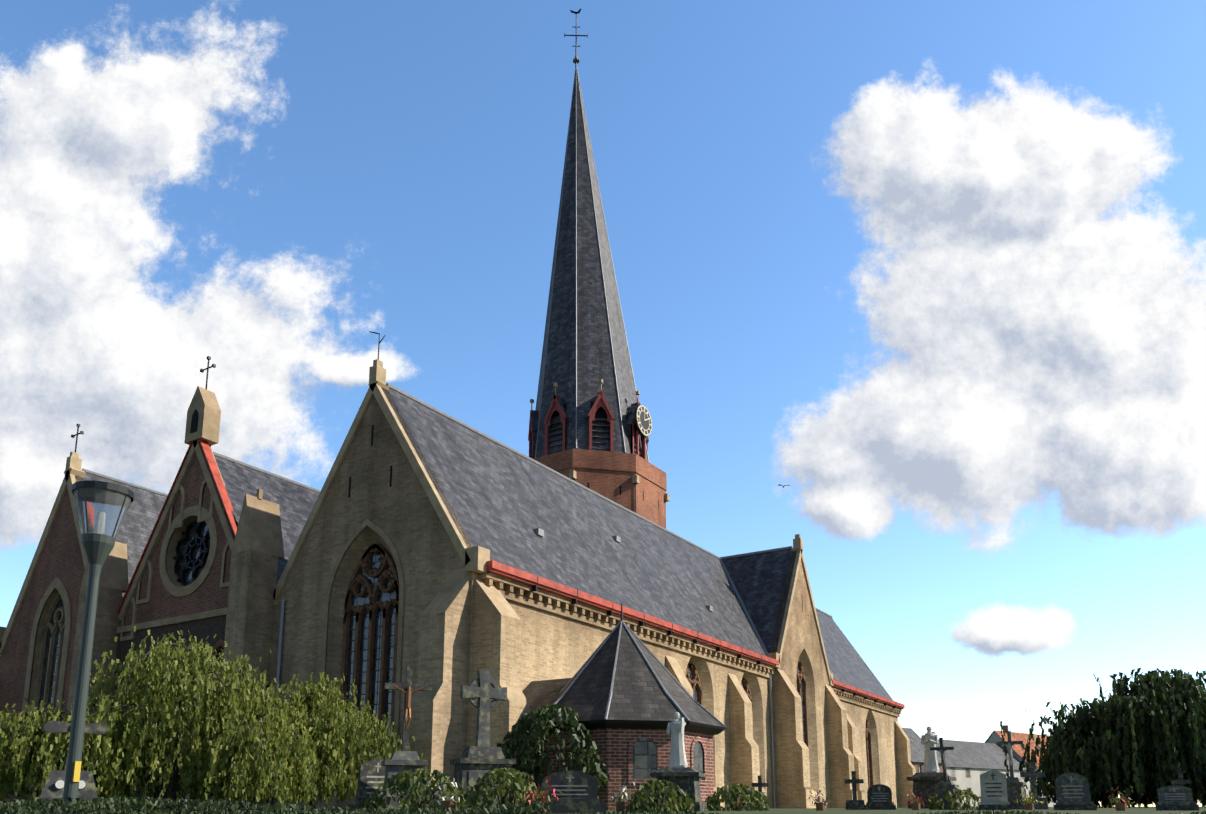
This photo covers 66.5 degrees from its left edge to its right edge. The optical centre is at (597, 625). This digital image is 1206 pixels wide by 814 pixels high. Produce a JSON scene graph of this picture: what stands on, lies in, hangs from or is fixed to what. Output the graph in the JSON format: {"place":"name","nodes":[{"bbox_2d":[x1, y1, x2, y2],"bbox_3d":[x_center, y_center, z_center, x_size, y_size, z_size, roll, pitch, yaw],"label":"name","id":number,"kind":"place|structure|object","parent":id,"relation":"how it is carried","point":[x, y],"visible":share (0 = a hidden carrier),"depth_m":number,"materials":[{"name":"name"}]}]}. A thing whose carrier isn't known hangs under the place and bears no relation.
{"place":"outdoors","nodes":[
{"label":"outdoors","id":0,"kind":"place"},
{"bbox_2d":[0,807,1205,813],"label":"grass","id":1,"kind":"structure","parent":0,"point":[1136,810],"depth_m":20.87,"materials":[{"name":"green plant"}]},
{"bbox_2d":[34,702,107,813],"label":"cross","id":2,"kind":"object","parent":1,"relation":"on","point":[53,788],"visible":0.48,"depth_m":14.19,"materials":[{"name":"grey stone"}]},
{"bbox_2d":[0,696,161,807],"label":"willow tree","id":3,"kind":"object","parent":1,"relation":"on","point":[25,774],"visible":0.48,"depth_m":22.78,"materials":[{"name":"green plant"}]},
{"bbox_2d":[61,480,133,813],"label":"street lamp","id":4,"kind":"object","parent":1,"relation":"on","point":[102,507],"visible":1,"depth_m":9.42,"materials":[{"name":"grey metal"}]},
{"bbox_2d":[12,626,330,809],"bbox_3d":[-11.421,2.482,24.411,7.136,4.987,8.334,-7,-13,32],"label":"willow tree","id":5,"kind":"object","parent":1,"relation":"on","point":[176,707],"visible":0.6,"depth_m":23.74,"materials":[{"name":"green plant"}]},
{"bbox_2d":[159,693,342,809],"bbox_3d":[-8.997,3.334,23.859,3.854,3.103,3.938,-2,-11,9],"label":"willow tree","id":6,"kind":"object","parent":1,"relation":"on","point":[287,765],"visible":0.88,"depth_m":23.00,"materials":[{"name":"green plant"}]},
{"bbox_2d":[0,795,552,813],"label":"hedge","id":7,"kind":"object","parent":1,"relation":"on","point":[97,805],"visible":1,"depth_m":8.21,"materials":[{"name":"green plant"}]},
{"bbox_2d":[212,672,427,808],"bbox_3d":[-7.964,3.453,27.143,6.374,4.137,5.278,0,-11,-2],"label":"willow tree","id":8,"kind":"object","parent":1,"relation":"on","point":[354,737],"visible":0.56,"depth_m":26.12,"materials":[{"name":"green plant"}]},
{"bbox_2d":[348,758,385,811],"bbox_3d":[-4.983,3.593,20.767,0.996,1.200,0.803,7,-13,-32],"label":"gravestone","id":9,"kind":"object","parent":1,"relation":"on","point":[371,775],"visible":0.58,"depth_m":20.71,"materials":[{"name":"stone"}]},
{"bbox_2d":[376,665,431,811],"bbox_3d":[-4.289,2.510,20.573,1.088,3.250,0.798,4,-12,-19],"label":"bronze grave crucifix","id":10,"kind":"object","parent":1,"relation":"on","point":[404,759],"visible":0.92,"depth_m":20.38,"materials":[{"name":"brown"}]},
{"bbox_2d":[360,768,466,812],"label":"bush","id":11,"kind":"object","parent":1,"relation":"on","point":[411,781],"visible":0.85,"depth_m":16.53,"materials":[{"name":"green plant"}]},
{"bbox_2d":[428,774,463,812],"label":"flowers","id":12,"kind":"object","parent":1,"relation":"on","point":[448,803],"visible":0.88,"depth_m":15.75,"materials":[{"name":"white plant"}]},
{"bbox_2d":[0,9,915,809],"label":"church","id":13,"kind":"structure","parent":1,"relation":"on","point":[444,555],"depth_m":40.11,"materials":[{"name":"brick"}]},
{"bbox_2d":[450,669,516,810],"bbox_3d":[-2.429,2.444,19.593,1.284,3.000,0.870,5,-12,-23],"label":"celtic cross","id":14,"kind":"object","parent":1,"relation":"on","point":[479,759],"visible":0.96,"depth_m":19.47,"materials":[{"name":"grey stone"}]},
{"bbox_2d":[460,767,540,812],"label":"bush","id":15,"kind":"object","parent":1,"relation":"on","point":[508,778],"visible":0.83,"depth_m":15.23,"materials":[{"name":"green plant"}]},
{"bbox_2d":[519,776,562,812],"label":"flowers","id":16,"kind":"object","parent":1,"relation":"on","point":[542,794],"visible":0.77,"depth_m":14.88,"materials":[{"name":"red plant"}]},
{"bbox_2d":[497,704,610,800],"bbox_3d":[-0.935,3.992,27.207,4.241,3.320,4.310,10,-15,-41],"label":"bush","id":17,"kind":"object","parent":1,"relation":"on","point":[535,717],"visible":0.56,"depth_m":26.39,"materials":[{"name":"green plant"}]},
{"bbox_2d":[538,771,606,812],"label":"round headstone","id":18,"kind":"object","parent":1,"relation":"on","point":[578,790],"visible":0.81,"depth_m":15.34,"materials":[{"name":"stone"}]},
{"bbox_2d":[522,603,725,809],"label":"chapel","id":19,"kind":"structure","parent":1,"relation":"on","point":[623,691],"depth_m":27.97,"materials":[{"name":"brick"}]},
{"bbox_2d":[612,779,635,811],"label":"flowers","id":20,"kind":"object","parent":1,"relation":"on","point":[621,805],"visible":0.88,"depth_m":17.32,"materials":[{"name":"white plant"}]},
{"bbox_2d":[637,788,674,811],"bbox_3d":[1.269,3.769,19.852,0.871,0.500,0.803,0,-11,1],"label":"grave headstone","id":21,"kind":"object","parent":1,"relation":"on","point":[644,806],"visible":0.06,"depth_m":19.45,"materials":[{"name":"stone"}]},
{"bbox_2d":[624,779,695,812],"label":"bush","id":22,"kind":"object","parent":1,"relation":"on","point":[659,803],"visible":0.85,"depth_m":16.77,"materials":[{"name":"green plant"}]},
{"bbox_2d":[650,712,706,810],"bbox_3d":[2.038,3.417,23.167,1.221,2.472,1.219,-3,-11,14],"label":"madonna grave statue","id":23,"kind":"object","parent":1,"relation":"on","point":[681,774],"visible":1,"depth_m":22.80,"materials":[{"name":"stone"}]},
{"bbox_2d":[705,783,769,810],"bbox_3d":[3.651,4.574,23.977,1.649,0.897,1.907,-7,-13,32],"label":"bush","id":24,"kind":"object","parent":1,"relation":"on","point":[746,796],"visible":0.96,"depth_m":23.72,"materials":[{"name":"green plant"}]},
{"bbox_2d":[751,776,768,809],"bbox_3d":[4.803,4.941,27.098,0.500,1.000,0.300,-2,-11,8],"label":"cross gravestone","id":25,"kind":"object","parent":1,"relation":"on","point":[759,784],"visible":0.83,"depth_m":27.08,"materials":[{"name":"grey stone"}]},
{"bbox_2d":[809,780,833,810],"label":"flowers","id":26,"kind":"object","parent":1,"relation":"on","point":[820,806],"visible":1,"depth_m":23.98,"materials":[{"name":"pink plant"}]},
{"bbox_2d":[844,771,864,809],"bbox_3d":[8.446,5.428,30.222,0.625,1.250,0.375,-3,-11,14],"label":"cross gravestone","id":27,"kind":"object","parent":1,"relation":"on","point":[854,804],"visible":1,"depth_m":30.12,"materials":[{"name":"grey stone"}]},
{"bbox_2d":[865,784,895,809],"bbox_3d":[9.543,5.809,31.119,0.996,0.850,0.800,-3,-12,15],"label":"gravestone","id":28,"kind":"object","parent":1,"relation":"on","point":[879,796],"visible":0.9,"depth_m":31.10,"materials":[{"name":"stone"}]},
{"bbox_2d":[568,810,1205,813],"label":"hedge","id":29,"kind":"object","parent":1,"relation":"on","point":[938,812],"visible":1,"depth_m":11.22,"materials":[{"name":"green plant"}]},
{"bbox_2d":[907,789,927,809],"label":"flowers","id":30,"kind":"object","parent":1,"relation":"on","point":[916,805],"visible":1,"depth_m":27.08,"materials":[{"name":"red plant"}]},
{"bbox_2d":[907,726,955,808],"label":"grave statue","id":31,"kind":"object","parent":1,"relation":"on","point":[927,779],"visible":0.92,"depth_m":46.17,"materials":[{"name":"stone"}]},
{"bbox_2d":[930,738,962,809],"bbox_3d":[11.517,4.908,30.429,0.828,2.350,0.582,-8,-14,36],"label":"grave crucifix","id":32,"kind":"object","parent":1,"relation":"on","point":[945,784],"visible":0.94,"depth_m":30.22,"materials":[{"name":"grey stone"}]},
{"bbox_2d":[926,788,980,809],"bbox_3d":[11.761,5.776,30.078,2.041,0.875,2.219,-7,-13,32],"label":"bush","id":33,"kind":"object","parent":1,"relation":"on","point":[959,794],"visible":0.79,"depth_m":29.73,"materials":[{"name":"green plant"}]},
{"bbox_2d":[932,732,1029,806],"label":"slate house","id":34,"kind":"structure","parent":1,"relation":"on","point":[968,764],"depth_m":124.84,"materials":[{"name":"paint"}]},
{"bbox_2d":[978,769,1011,809],"bbox_3d":[12.153,5.036,28.230,0.934,1.250,0.800,-4,-12,21],"label":"gravestone","id":35,"kind":"object","parent":1,"relation":"on","point":[993,785],"visible":1,"depth_m":28.22,"materials":[{"name":"stone"}]},
{"bbox_2d":[996,731,1025,808],"bbox_3d":[15.565,5.442,34.566,0.990,2.900,0.742,-7,-13,32],"label":"grave crucifix","id":36,"kind":"object","parent":1,"relation":"on","point":[1015,788],"visible":0.85,"depth_m":34.26,"materials":[{"name":"stone"}]},
{"bbox_2d":[985,725,1055,806],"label":"house","id":37,"kind":"structure","parent":1,"relation":"on","point":[994,737],"depth_m":135.98,"materials":[{"name":"paint"}]},
{"bbox_2d":[1014,788,1043,809],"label":"flowers","id":38,"kind":"object","parent":1,"relation":"on","point":[1029,805],"visible":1,"depth_m":26.17,"materials":[{"name":"green plant"}]},
{"bbox_2d":[1020,762,1048,808],"bbox_3d":[15.866,5.837,33.466,0.850,1.700,0.510,-5,-12,23],"label":"cross gravestone","id":39,"kind":"object","parent":1,"relation":"on","point":[1032,774],"visible":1,"depth_m":33.35,"materials":[{"name":"grey stone"}]},
{"bbox_2d":[1053,772,1096,809],"bbox_3d":[14.106,4.924,27.270,1.119,1.100,0.804,-5,-12,25],"label":"gravestone","id":40,"kind":"object","parent":1,"relation":"on","point":[1072,791],"visible":1,"depth_m":27.24,"materials":[{"name":"stone"}]},
{"bbox_2d":[1000,667,1205,807],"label":"willow tree","id":41,"kind":"object","parent":1,"relation":"on","point":[1144,736],"visible":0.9,"depth_m":62.47,"materials":[{"name":"green plant"}]},
{"bbox_2d":[1106,786,1132,810],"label":"flowers","id":42,"kind":"object","parent":1,"relation":"on","point":[1119,806],"visible":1,"depth_m":23.19,"materials":[{"name":"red plant"}]},
{"bbox_2d":[1155,785,1198,810],"bbox_3d":[15.899,4.737,25.284,1.023,0.700,0.837,-7,-13,32],"label":"gravestone","id":43,"kind":"object","parent":1,"relation":"on","point":[1173,797],"visible":1,"depth_m":25.17,"materials":[{"name":"stone"}]},
{"bbox_2d":[1171,772,1191,786],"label":"cross gravestone","id":44,"kind":"object","parent":1,"relation":"on","point":[1181,782],"visible":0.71,"depth_m":40.74,"materials":[{"name":"grey stone"}]},
{"bbox_2d":[0,0,1205,806],"label":"sky","id":45,"kind":"structure","parent":0,"point":[932,273],"materials":[{"name":"blue"}]},
{"bbox_2d":[902,728,942,772],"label":"house","id":46,"kind":"structure","parent":0,"point":[917,749],"depth_m":117.63,"materials":[{"name":"brick"}]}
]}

